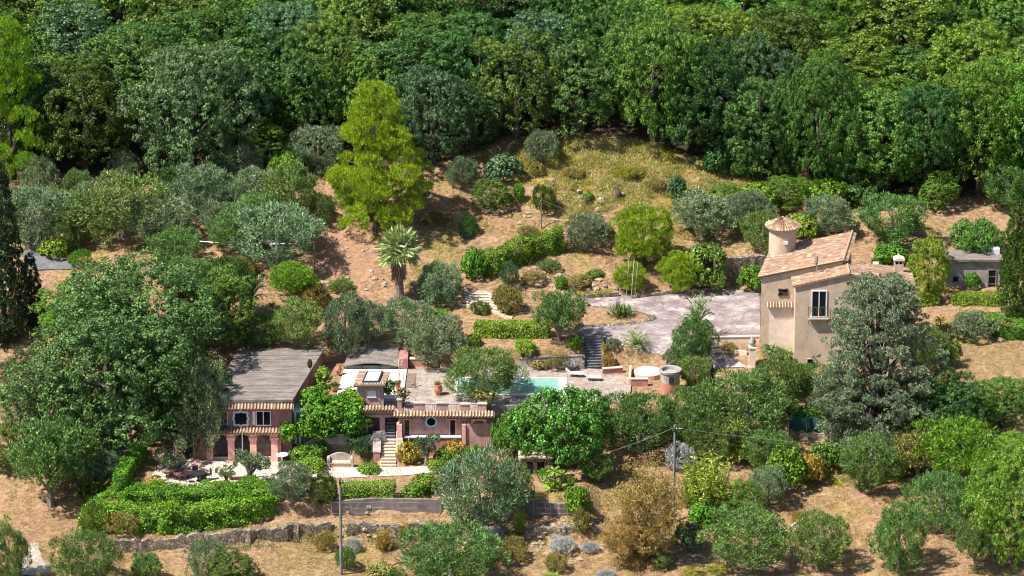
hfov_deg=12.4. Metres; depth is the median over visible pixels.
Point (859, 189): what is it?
bush
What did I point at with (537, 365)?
bush
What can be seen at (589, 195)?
bush
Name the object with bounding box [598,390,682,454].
olive tree
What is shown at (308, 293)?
bush
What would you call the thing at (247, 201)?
olive tree
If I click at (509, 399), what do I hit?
terrace paving
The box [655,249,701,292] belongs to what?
bush
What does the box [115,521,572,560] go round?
weeds
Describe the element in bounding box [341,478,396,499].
hedge
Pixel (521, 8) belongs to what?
broadleaf tree
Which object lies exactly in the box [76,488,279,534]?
hedge
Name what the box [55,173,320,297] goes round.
weeds
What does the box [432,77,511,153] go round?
broadleaf tree
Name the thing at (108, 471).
olive tree
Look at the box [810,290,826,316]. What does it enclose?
french window
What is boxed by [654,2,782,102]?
broadleaf tree
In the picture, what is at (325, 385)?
shrub
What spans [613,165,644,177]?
bush
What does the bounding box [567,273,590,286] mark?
bush
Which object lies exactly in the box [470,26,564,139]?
broadleaf tree
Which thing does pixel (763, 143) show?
broadleaf tree
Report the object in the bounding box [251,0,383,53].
broadleaf tree
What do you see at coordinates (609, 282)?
dry grass
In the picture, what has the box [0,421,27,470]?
broadleaf tree
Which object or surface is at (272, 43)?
broadleaf tree
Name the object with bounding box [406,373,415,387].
floor grate
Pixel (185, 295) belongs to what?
broadleaf tree
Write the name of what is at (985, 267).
outbuilding
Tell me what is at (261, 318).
olive tree
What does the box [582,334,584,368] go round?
stair wall
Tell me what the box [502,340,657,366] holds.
dry grass
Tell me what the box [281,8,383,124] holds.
broadleaf tree
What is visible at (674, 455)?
utility pole
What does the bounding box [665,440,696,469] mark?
bush
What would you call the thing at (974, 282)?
bush
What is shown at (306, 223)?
olive tree
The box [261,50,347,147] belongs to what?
broadleaf tree
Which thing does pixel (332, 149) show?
olive tree
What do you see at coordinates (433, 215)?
bush
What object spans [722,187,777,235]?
olive tree
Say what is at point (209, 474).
patio chair
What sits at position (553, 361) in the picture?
bush
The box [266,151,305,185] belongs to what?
bush
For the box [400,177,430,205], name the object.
olive tree
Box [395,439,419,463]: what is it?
bush
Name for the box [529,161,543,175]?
bush
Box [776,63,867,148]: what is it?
broadleaf tree
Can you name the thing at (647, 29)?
broadleaf tree
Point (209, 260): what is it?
bush
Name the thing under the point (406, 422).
door
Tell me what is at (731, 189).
broadleaf tree
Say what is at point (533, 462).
stone shed
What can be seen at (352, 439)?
bush
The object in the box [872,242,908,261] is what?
bush
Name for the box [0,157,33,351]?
cypress tree
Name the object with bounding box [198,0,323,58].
broadleaf tree
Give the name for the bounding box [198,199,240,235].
olive tree
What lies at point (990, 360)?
dry grass
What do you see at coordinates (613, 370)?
wall
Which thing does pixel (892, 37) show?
broadleaf tree
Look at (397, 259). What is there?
fan palm
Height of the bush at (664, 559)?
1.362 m
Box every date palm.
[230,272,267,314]
[677,290,715,339]
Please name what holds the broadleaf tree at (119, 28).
on the ground at (334, 262)
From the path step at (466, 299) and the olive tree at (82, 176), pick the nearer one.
the path step at (466, 299)
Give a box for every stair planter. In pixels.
[373,431,380,462]
[396,431,402,462]
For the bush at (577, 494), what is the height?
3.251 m
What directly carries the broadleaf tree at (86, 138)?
on the ground at (334, 262)
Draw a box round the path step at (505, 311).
[467,304,506,312]
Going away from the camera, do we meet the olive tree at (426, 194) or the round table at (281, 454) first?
the round table at (281, 454)
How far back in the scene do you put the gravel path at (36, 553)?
376.25 m
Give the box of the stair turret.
[353,371,394,438]
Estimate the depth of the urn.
398.44 m
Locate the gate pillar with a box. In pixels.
[748,345,755,369]
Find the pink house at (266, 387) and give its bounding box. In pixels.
[193,348,324,461]
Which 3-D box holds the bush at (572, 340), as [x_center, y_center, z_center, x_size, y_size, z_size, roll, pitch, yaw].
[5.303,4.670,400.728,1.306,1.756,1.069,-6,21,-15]
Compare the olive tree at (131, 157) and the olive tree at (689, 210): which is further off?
the olive tree at (131, 157)
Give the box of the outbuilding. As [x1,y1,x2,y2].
[940,246,1002,287]
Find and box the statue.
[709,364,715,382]
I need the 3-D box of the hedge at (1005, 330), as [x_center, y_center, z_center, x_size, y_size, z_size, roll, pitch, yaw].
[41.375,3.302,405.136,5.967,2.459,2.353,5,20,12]
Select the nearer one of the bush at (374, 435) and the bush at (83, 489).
the bush at (83, 489)
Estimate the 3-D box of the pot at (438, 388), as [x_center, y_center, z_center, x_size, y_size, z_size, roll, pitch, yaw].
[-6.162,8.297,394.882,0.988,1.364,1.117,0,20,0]
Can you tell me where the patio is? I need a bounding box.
[152,458,295,486]
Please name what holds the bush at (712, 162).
on the ground at (334, 262)
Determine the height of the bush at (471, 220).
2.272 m
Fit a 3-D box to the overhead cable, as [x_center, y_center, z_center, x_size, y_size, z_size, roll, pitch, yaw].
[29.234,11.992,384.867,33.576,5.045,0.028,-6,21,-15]
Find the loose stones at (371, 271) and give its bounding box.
[318,269,386,297]
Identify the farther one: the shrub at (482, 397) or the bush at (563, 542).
the shrub at (482, 397)
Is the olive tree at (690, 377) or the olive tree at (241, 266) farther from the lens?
the olive tree at (241, 266)
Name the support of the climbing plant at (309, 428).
attached to the pink house at (266, 387)
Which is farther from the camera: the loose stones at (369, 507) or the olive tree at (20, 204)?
the olive tree at (20, 204)
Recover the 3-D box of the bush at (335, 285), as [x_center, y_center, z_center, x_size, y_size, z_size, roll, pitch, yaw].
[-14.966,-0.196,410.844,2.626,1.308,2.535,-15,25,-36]
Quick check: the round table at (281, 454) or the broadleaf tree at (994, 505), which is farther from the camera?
the round table at (281, 454)
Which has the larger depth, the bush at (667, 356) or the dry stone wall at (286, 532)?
the bush at (667, 356)
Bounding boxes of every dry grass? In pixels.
[3,464,1011,575]
[391,177,756,287]
[473,257,686,315]
[502,133,757,221]
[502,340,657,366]
[925,336,1023,390]
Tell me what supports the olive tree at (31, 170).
on the ground at (334, 262)
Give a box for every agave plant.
[605,300,631,318]
[622,301,635,316]
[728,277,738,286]
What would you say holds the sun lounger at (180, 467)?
on the patio
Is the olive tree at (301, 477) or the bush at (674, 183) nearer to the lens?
the olive tree at (301, 477)
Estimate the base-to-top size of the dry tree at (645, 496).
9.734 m
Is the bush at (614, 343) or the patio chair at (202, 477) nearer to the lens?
the patio chair at (202, 477)
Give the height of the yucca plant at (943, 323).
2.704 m
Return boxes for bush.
[36,237,68,258]
[67,248,92,265]
[73,476,106,505]
[77,501,110,534]
[102,508,143,533]
[130,552,163,575]
[146,477,165,490]
[199,257,219,268]
[234,255,257,273]
[239,474,259,488]
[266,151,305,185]
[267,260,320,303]
[288,443,322,464]
[297,456,326,472]
[298,280,330,309]
[307,470,338,504]
[313,530,336,550]
[315,440,329,453]
[327,276,353,292]
[334,545,356,568]
[342,537,362,551]
[347,431,372,457]
[348,434,365,444]
[356,461,379,475]
[365,560,396,575]
[367,430,385,445]
[378,565,406,575]
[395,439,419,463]
[398,481,425,497]
[398,521,412,536]
[411,472,439,492]
[419,210,453,225]
[427,458,444,472]
[433,446,456,464]
[435,439,469,461]
[458,214,478,233]
[459,228,473,238]
[460,246,487,278]
[465,333,482,347]
[468,301,489,314]
[471,524,507,542]
[481,153,523,180]
[491,283,523,312]
[496,534,530,562]
[498,259,519,284]
[511,508,525,535]
[513,183,524,200]
[514,337,535,355]
[516,225,539,236]
[520,270,545,283]
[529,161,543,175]
[529,359,548,368]
[531,183,556,213]
[538,258,561,270]
[543,551,568,571]
[545,353,570,367]
[549,534,576,553]
[554,276,567,288]
[554,447,577,461]
[560,166,584,177]
[560,359,576,368]
[562,476,574,486]
[563,485,591,514]
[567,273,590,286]
[567,334,581,350]
[572,507,591,533]
[579,541,599,553]
[581,191,593,201]
[585,268,603,278]
[593,222,614,234]
[595,569,616,575]
[601,343,607,352]
[601,351,613,366]
[605,337,621,349]
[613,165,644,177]
[632,537,654,558]
[643,177,666,189]
[654,554,672,569]
[661,348,680,364]
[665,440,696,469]
[666,174,686,198]
[671,188,711,213]
[671,521,702,549]
[678,241,727,289]
[687,499,717,525]
[702,143,731,174]
[721,341,737,352]
[730,143,766,176]
[737,180,780,207]
[737,263,761,290]
[766,444,812,488]
[787,212,819,238]
[791,511,808,524]
[802,176,850,207]
[803,453,825,483]
[810,438,842,468]
[834,435,874,463]
[843,181,878,207]
[871,257,891,265]
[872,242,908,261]
[896,214,917,233]
[948,309,1001,341]
[964,272,980,288]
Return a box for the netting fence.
[788,415,823,432]
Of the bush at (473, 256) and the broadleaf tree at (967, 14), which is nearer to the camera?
the bush at (473, 256)
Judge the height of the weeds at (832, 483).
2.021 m
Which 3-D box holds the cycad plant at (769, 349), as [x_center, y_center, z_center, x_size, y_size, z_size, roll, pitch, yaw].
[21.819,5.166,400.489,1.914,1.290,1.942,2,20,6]
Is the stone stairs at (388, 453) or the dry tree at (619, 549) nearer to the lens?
the dry tree at (619, 549)
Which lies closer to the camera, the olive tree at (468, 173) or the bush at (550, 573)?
the bush at (550, 573)
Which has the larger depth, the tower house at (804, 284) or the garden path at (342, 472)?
the tower house at (804, 284)
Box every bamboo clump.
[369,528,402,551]
[675,470,702,509]
[681,449,752,513]
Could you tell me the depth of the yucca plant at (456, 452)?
389.00 m
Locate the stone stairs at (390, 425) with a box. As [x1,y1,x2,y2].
[385,407,395,438]
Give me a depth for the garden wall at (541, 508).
382.17 m
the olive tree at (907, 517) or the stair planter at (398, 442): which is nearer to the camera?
the olive tree at (907, 517)
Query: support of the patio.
on the ground at (334, 262)
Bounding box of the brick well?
[659,365,681,395]
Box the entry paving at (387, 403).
[362,401,402,416]
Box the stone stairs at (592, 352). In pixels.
[585,337,600,368]
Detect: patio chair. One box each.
[184,471,191,482]
[192,465,197,470]
[199,474,205,482]
[205,467,211,479]
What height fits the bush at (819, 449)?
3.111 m
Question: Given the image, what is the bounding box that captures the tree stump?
[615,187,621,198]
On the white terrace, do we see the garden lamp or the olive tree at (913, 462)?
the garden lamp
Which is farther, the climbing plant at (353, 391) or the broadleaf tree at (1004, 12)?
the broadleaf tree at (1004, 12)
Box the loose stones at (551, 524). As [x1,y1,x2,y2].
[498,514,604,542]
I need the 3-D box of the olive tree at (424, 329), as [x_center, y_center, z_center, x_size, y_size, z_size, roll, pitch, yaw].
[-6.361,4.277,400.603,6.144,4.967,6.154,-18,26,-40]
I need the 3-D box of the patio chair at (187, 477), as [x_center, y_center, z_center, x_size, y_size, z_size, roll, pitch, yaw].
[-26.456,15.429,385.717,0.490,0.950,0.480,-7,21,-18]
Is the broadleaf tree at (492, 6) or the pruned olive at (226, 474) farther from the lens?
the broadleaf tree at (492, 6)
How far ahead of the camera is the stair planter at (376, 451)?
390.02 m
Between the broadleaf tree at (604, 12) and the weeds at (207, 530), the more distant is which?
the broadleaf tree at (604, 12)
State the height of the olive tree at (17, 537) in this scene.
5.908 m
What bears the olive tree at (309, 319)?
on the ground at (334, 262)
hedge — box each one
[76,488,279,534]
[84,475,277,506]
[110,442,147,492]
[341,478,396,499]
[473,318,551,339]
[480,223,564,277]
[576,288,613,297]
[786,404,824,417]
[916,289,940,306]
[950,290,1001,306]
[959,310,1023,340]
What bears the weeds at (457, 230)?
on the ground at (334, 262)
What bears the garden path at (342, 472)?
on the ground at (334, 262)
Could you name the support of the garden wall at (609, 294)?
on the ground at (334, 262)
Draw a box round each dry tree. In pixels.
[595,514,645,568]
[602,451,687,569]
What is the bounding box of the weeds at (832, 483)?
[751,441,906,490]
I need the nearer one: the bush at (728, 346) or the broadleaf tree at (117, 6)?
the bush at (728, 346)
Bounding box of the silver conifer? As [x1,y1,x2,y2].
[812,271,949,459]
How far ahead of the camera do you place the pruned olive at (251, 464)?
383.71 m
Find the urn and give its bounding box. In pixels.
[749,336,755,346]
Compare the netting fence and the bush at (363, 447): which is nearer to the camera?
the bush at (363, 447)
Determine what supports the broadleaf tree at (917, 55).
on the ground at (334, 262)
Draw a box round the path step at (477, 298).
[464,296,492,300]
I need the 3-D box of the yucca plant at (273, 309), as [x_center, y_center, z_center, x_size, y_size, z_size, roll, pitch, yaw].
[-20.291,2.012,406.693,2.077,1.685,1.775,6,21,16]
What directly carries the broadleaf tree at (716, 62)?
on the ground at (334, 262)
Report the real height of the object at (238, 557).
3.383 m
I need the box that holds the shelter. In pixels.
[343,345,407,368]
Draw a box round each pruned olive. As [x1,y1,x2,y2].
[153,432,188,474]
[214,464,235,479]
[233,449,270,485]
[413,432,440,465]
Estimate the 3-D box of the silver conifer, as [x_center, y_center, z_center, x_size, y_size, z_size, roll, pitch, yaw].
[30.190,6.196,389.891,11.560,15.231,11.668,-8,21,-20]
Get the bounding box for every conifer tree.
[331,164,372,211]
[607,203,674,267]
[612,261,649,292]
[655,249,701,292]
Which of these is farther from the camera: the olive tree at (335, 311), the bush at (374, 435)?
the olive tree at (335, 311)
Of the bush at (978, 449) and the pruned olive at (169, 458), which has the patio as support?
the pruned olive at (169, 458)
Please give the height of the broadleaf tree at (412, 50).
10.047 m
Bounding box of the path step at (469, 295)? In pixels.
[463,293,497,298]
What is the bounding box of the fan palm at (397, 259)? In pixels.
[374,223,422,301]
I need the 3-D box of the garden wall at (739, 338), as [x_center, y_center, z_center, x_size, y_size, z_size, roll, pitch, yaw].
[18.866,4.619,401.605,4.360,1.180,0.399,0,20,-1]
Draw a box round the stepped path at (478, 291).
[464,290,501,312]
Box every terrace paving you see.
[404,368,483,410]
[454,395,567,403]
[465,368,566,376]
[567,368,630,403]
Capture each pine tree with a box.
[0,13,65,180]
[324,79,434,233]
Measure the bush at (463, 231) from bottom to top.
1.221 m
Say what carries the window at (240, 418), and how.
in the pink house at (266, 387)
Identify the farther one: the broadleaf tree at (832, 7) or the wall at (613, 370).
the broadleaf tree at (832, 7)
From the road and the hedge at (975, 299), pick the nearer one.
the hedge at (975, 299)
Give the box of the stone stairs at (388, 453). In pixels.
[381,439,395,466]
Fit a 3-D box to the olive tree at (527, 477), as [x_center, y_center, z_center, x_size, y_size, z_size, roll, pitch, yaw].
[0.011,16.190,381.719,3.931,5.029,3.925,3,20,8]
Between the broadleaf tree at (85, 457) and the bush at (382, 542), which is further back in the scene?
the broadleaf tree at (85, 457)
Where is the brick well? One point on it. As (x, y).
(669, 377)
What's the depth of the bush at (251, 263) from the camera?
411.93 m
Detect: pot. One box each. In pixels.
[330,380,338,391]
[335,364,341,374]
[394,379,401,389]
[434,380,442,395]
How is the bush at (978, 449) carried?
on the ground at (334, 262)
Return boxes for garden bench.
[327,452,353,467]
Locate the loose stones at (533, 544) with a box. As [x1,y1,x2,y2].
[489,521,604,562]
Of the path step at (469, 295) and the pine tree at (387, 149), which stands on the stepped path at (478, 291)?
the path step at (469, 295)
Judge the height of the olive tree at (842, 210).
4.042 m
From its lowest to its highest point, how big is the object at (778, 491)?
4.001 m
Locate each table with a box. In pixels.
[191,470,205,481]
[229,472,246,479]
[276,452,287,460]
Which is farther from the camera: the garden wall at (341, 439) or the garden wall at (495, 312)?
the garden wall at (495, 312)
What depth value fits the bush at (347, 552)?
375.18 m
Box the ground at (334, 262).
[0,0,1023,575]
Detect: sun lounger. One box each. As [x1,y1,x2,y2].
[160,459,189,477]
[173,461,201,479]
[566,368,582,374]
[583,372,600,380]
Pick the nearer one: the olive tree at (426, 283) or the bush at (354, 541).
the bush at (354, 541)
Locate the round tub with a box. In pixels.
[634,366,659,380]
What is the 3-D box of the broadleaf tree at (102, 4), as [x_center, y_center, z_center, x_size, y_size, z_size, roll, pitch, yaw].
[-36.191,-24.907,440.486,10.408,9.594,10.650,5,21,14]
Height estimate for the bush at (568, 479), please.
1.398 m
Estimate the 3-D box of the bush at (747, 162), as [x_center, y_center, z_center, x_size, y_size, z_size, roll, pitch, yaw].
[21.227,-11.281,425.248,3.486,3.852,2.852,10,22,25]
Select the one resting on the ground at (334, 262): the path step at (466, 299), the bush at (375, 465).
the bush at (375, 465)
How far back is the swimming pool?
397.31 m
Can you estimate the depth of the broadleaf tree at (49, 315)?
401.45 m
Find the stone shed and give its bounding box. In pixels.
[518,451,552,474]
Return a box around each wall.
[113,519,331,552]
[304,433,357,444]
[332,497,441,515]
[346,521,496,540]
[409,356,426,366]
[459,304,512,318]
[486,404,567,416]
[518,354,581,368]
[525,500,592,516]
[525,524,602,536]
[579,291,618,298]
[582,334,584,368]
[601,334,603,367]
[602,366,622,373]
[628,365,631,384]
[631,377,647,386]
[636,275,750,297]
[708,335,759,343]
[709,348,746,355]
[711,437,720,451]
[713,254,763,278]
[800,432,831,438]
[880,241,942,253]
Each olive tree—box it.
[0,513,32,575]
[1,187,32,235]
[2,182,75,249]
[5,410,101,507]
[17,155,59,195]
[35,182,73,216]
[46,525,127,575]
[50,202,91,251]
[57,167,92,191]
[62,167,181,246]
[69,179,121,223]
[76,443,122,481]
[107,149,141,179]
[120,192,202,243]
[145,225,207,261]
[152,165,189,195]
[162,253,211,290]
[167,161,236,218]
[174,359,229,458]
[184,537,231,575]
[194,158,229,184]
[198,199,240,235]
[199,253,255,316]
[202,203,264,251]
[219,141,263,185]
[223,199,329,269]
[225,165,278,204]
[230,310,281,347]
[232,189,280,233]
[261,159,324,213]
[267,295,323,347]
[267,459,313,505]
[285,124,344,174]
[301,192,336,225]
[318,289,374,356]
[347,300,391,343]
[379,295,433,343]
[395,518,511,575]
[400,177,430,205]
[402,311,468,366]
[409,259,464,307]
[431,443,532,527]
[443,345,530,402]
[444,155,477,188]
[490,458,535,516]
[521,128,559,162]
[530,287,590,341]
[563,210,612,251]
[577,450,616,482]
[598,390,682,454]
[654,383,720,454]
[670,185,738,239]
[670,310,720,366]
[676,356,712,387]
[681,415,734,463]
[694,367,804,443]
[695,501,789,572]
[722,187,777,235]
[728,382,764,414]
[738,208,781,254]
[748,348,813,409]
[786,362,829,395]
[786,507,852,569]
[802,193,857,234]
[806,365,865,423]
[835,428,908,493]
[851,190,929,245]
[865,499,929,575]
[884,423,948,481]
[899,469,976,536]
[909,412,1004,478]
[910,323,952,368]
[952,516,1003,569]
[981,157,1023,210]
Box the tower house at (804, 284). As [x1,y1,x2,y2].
[758,216,914,368]
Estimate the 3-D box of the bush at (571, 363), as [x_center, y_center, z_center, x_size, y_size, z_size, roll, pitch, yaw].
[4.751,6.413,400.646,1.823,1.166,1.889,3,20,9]
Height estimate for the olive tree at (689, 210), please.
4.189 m
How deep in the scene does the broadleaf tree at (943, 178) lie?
421.00 m
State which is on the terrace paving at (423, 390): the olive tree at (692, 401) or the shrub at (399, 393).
the shrub at (399, 393)
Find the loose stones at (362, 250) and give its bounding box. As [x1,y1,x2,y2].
[290,203,410,266]
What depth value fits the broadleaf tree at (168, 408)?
390.59 m
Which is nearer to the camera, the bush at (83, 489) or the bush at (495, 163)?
the bush at (83, 489)
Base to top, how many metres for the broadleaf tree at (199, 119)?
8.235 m
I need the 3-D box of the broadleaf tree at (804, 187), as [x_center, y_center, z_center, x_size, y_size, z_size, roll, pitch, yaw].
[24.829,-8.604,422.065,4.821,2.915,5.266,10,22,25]
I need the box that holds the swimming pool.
[454,377,566,394]
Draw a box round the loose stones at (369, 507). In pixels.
[343,495,444,513]
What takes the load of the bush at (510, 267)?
on the ground at (334, 262)
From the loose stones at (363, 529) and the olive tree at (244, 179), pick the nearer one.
the loose stones at (363, 529)
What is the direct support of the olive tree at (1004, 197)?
on the ground at (334, 262)
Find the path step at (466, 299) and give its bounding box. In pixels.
[465,298,493,303]
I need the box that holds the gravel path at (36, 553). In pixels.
[21,542,50,574]
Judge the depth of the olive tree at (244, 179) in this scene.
419.63 m
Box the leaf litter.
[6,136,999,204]
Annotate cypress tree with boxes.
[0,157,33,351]
[16,253,46,330]
[995,170,1023,318]
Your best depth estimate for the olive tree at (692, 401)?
390.00 m
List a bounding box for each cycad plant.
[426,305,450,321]
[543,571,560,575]
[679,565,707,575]
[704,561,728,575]
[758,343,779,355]
[782,346,793,358]
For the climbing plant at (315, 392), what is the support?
attached to the pink house at (266, 387)
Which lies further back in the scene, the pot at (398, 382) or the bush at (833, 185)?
the bush at (833, 185)
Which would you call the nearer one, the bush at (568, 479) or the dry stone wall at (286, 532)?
the dry stone wall at (286, 532)
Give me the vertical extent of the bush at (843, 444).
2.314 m
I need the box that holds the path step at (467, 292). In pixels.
[462,290,491,295]
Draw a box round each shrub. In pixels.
[278,421,299,443]
[314,366,332,384]
[317,380,329,393]
[383,378,395,394]
[394,388,410,401]
[470,389,495,403]
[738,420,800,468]
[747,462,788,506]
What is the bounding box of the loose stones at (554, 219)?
[481,175,647,260]
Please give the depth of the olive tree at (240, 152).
424.46 m
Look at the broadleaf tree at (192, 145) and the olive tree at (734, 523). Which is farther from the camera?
the broadleaf tree at (192, 145)
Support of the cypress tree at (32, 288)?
on the ground at (334, 262)
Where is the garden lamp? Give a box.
[395,360,402,378]
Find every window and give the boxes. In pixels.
[219,412,227,424]
[232,410,249,426]
[255,411,271,425]
[367,390,376,397]
[425,417,437,427]
[778,288,788,295]
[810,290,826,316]
[952,276,958,282]
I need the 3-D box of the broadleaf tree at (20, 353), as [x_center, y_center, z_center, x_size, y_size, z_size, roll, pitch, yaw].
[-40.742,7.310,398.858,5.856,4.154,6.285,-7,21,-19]
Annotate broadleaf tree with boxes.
[0,0,29,44]
[0,1,63,82]
[0,50,34,135]
[0,302,201,456]
[0,345,60,391]
[0,358,102,444]
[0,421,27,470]
[2,0,105,55]
[2,55,88,158]
[4,0,38,11]
[16,50,105,134]
[17,0,136,98]
[28,279,137,343]
[30,51,137,171]
[48,246,229,381]
[54,429,97,481]
[59,29,178,137]
[63,0,179,55]
[88,20,202,110]
[104,0,182,27]
[115,40,275,175]
[116,334,232,445]
[120,0,243,47]
[133,0,283,122]
[147,47,252,132]
[170,274,231,325]
[181,0,244,26]
[191,263,259,352]
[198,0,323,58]
[206,27,323,136]
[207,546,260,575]
[218,0,346,106]
[237,116,297,165]
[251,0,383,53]
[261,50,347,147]
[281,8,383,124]
[294,0,412,67]
[328,44,407,136]
[333,0,469,44]
[343,27,469,123]
[376,1,493,91]
[383,63,487,165]
[398,0,521,35]
[424,0,565,64]
[428,4,516,106]
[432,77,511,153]
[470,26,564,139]
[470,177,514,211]
[476,0,602,28]
[489,9,596,107]
[521,0,617,51]
[533,39,632,137]
[543,0,679,109]
[559,0,670,39]
[590,0,677,76]
[598,4,712,144]
[634,10,731,113]
[641,0,728,39]
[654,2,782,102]
[661,34,762,151]
[666,0,766,18]
[670,0,825,60]
[705,181,746,210]
[707,28,809,139]
[714,478,766,519]
[719,4,841,86]
[720,75,802,181]
[725,0,818,27]
[758,0,887,72]
[760,174,815,210]
[767,31,926,128]
[768,47,874,188]
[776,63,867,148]
[788,0,871,37]
[818,0,954,86]
[829,86,924,191]
[832,74,977,171]
[842,0,948,47]
[868,43,959,123]
[875,424,925,472]
[883,81,972,197]
[902,17,1023,123]
[906,76,1023,169]
[906,232,952,296]
[907,4,1018,83]
[908,365,987,442]
[911,0,1002,59]
[916,170,961,210]
[942,54,1023,193]
[960,438,1023,570]
[971,375,1023,429]
[974,0,1023,36]
[975,0,1023,69]
[981,57,1023,147]
[982,78,1023,181]
[982,429,1023,481]
[996,35,1023,83]
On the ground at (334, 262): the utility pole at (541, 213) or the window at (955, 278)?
the utility pole at (541, 213)
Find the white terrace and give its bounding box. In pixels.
[337,369,406,400]
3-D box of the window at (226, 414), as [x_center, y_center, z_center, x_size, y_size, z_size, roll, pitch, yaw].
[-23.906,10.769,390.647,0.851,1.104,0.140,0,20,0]
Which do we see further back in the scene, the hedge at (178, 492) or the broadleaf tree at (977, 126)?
the broadleaf tree at (977, 126)
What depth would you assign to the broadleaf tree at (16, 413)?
389.60 m
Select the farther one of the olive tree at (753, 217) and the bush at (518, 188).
the bush at (518, 188)
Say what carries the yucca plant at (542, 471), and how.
on the ground at (334, 262)
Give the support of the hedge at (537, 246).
on the ground at (334, 262)
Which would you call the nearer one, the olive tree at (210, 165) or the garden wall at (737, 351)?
the garden wall at (737, 351)
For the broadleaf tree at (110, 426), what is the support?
on the ground at (334, 262)
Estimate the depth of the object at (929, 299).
409.64 m
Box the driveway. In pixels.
[580,290,759,367]
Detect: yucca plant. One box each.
[267,301,282,315]
[451,448,465,463]
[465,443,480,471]
[533,468,549,482]
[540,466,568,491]
[719,417,747,464]
[931,314,951,340]
[944,339,961,368]
[972,380,1000,412]
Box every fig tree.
[307,391,373,438]
[489,409,535,453]
[504,383,613,467]
[947,216,1006,253]
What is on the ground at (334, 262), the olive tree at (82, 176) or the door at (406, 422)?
the olive tree at (82, 176)
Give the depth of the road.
416.24 m
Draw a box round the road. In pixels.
[22,246,81,269]
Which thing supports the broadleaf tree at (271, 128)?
on the ground at (334, 262)
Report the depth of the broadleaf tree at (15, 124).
427.85 m
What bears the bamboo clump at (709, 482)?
on the ground at (334, 262)
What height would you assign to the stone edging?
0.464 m
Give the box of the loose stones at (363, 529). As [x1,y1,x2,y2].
[330,519,490,548]
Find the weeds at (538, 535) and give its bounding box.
[4,470,1012,575]
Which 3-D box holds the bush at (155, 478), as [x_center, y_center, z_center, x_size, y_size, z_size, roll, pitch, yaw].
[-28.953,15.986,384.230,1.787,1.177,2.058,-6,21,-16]
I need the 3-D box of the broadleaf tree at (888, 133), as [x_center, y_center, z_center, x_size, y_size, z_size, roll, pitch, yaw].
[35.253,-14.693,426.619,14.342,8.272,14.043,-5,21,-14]
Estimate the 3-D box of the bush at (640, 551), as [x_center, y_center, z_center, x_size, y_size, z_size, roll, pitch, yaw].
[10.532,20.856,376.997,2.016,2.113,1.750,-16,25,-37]
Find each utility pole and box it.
[313,241,315,272]
[339,477,346,574]
[541,198,541,228]
[672,425,681,517]
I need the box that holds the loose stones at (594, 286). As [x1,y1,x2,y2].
[512,263,636,300]
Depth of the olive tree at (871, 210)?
414.02 m
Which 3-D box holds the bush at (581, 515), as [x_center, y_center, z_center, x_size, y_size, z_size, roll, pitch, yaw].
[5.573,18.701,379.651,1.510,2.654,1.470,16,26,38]
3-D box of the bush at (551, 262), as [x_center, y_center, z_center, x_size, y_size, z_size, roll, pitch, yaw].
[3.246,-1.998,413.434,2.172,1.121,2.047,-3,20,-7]
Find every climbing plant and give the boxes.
[294,409,324,437]
[296,402,340,439]
[297,385,330,407]
[337,402,364,436]
[338,386,364,410]
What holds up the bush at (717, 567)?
on the ground at (334, 262)
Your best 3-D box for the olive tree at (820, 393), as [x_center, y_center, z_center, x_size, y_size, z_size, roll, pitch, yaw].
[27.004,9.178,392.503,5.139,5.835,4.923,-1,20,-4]
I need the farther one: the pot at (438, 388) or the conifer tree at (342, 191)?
the conifer tree at (342, 191)
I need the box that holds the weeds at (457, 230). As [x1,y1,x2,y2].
[353,189,752,291]
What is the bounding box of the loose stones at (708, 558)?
[636,544,813,575]
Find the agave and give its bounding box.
[618,328,654,353]
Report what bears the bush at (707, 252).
on the ground at (334, 262)
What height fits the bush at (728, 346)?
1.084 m
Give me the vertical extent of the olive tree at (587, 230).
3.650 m
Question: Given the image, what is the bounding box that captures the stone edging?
[578,314,656,327]
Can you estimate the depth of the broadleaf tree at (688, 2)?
437.82 m
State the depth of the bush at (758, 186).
420.48 m
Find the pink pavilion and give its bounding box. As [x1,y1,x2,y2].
[394,398,493,455]
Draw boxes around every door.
[403,419,410,436]
[449,419,456,434]
[526,462,532,473]
[537,462,543,472]
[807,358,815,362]
[987,269,996,287]
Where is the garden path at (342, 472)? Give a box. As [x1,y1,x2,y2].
[309,466,447,478]
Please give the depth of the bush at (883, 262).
412.66 m
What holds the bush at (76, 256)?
on the ground at (334, 262)
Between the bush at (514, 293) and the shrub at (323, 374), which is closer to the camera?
the shrub at (323, 374)
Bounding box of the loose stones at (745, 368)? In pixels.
[707,367,747,379]
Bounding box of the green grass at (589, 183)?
[506,136,754,213]
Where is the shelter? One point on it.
(387, 356)
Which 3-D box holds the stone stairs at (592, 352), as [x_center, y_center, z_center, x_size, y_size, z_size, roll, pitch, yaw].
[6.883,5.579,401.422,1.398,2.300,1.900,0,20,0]
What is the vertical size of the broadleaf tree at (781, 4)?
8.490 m
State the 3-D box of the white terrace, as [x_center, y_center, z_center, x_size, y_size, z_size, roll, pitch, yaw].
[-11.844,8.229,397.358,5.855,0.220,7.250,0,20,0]
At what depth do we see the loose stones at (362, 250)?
416.90 m

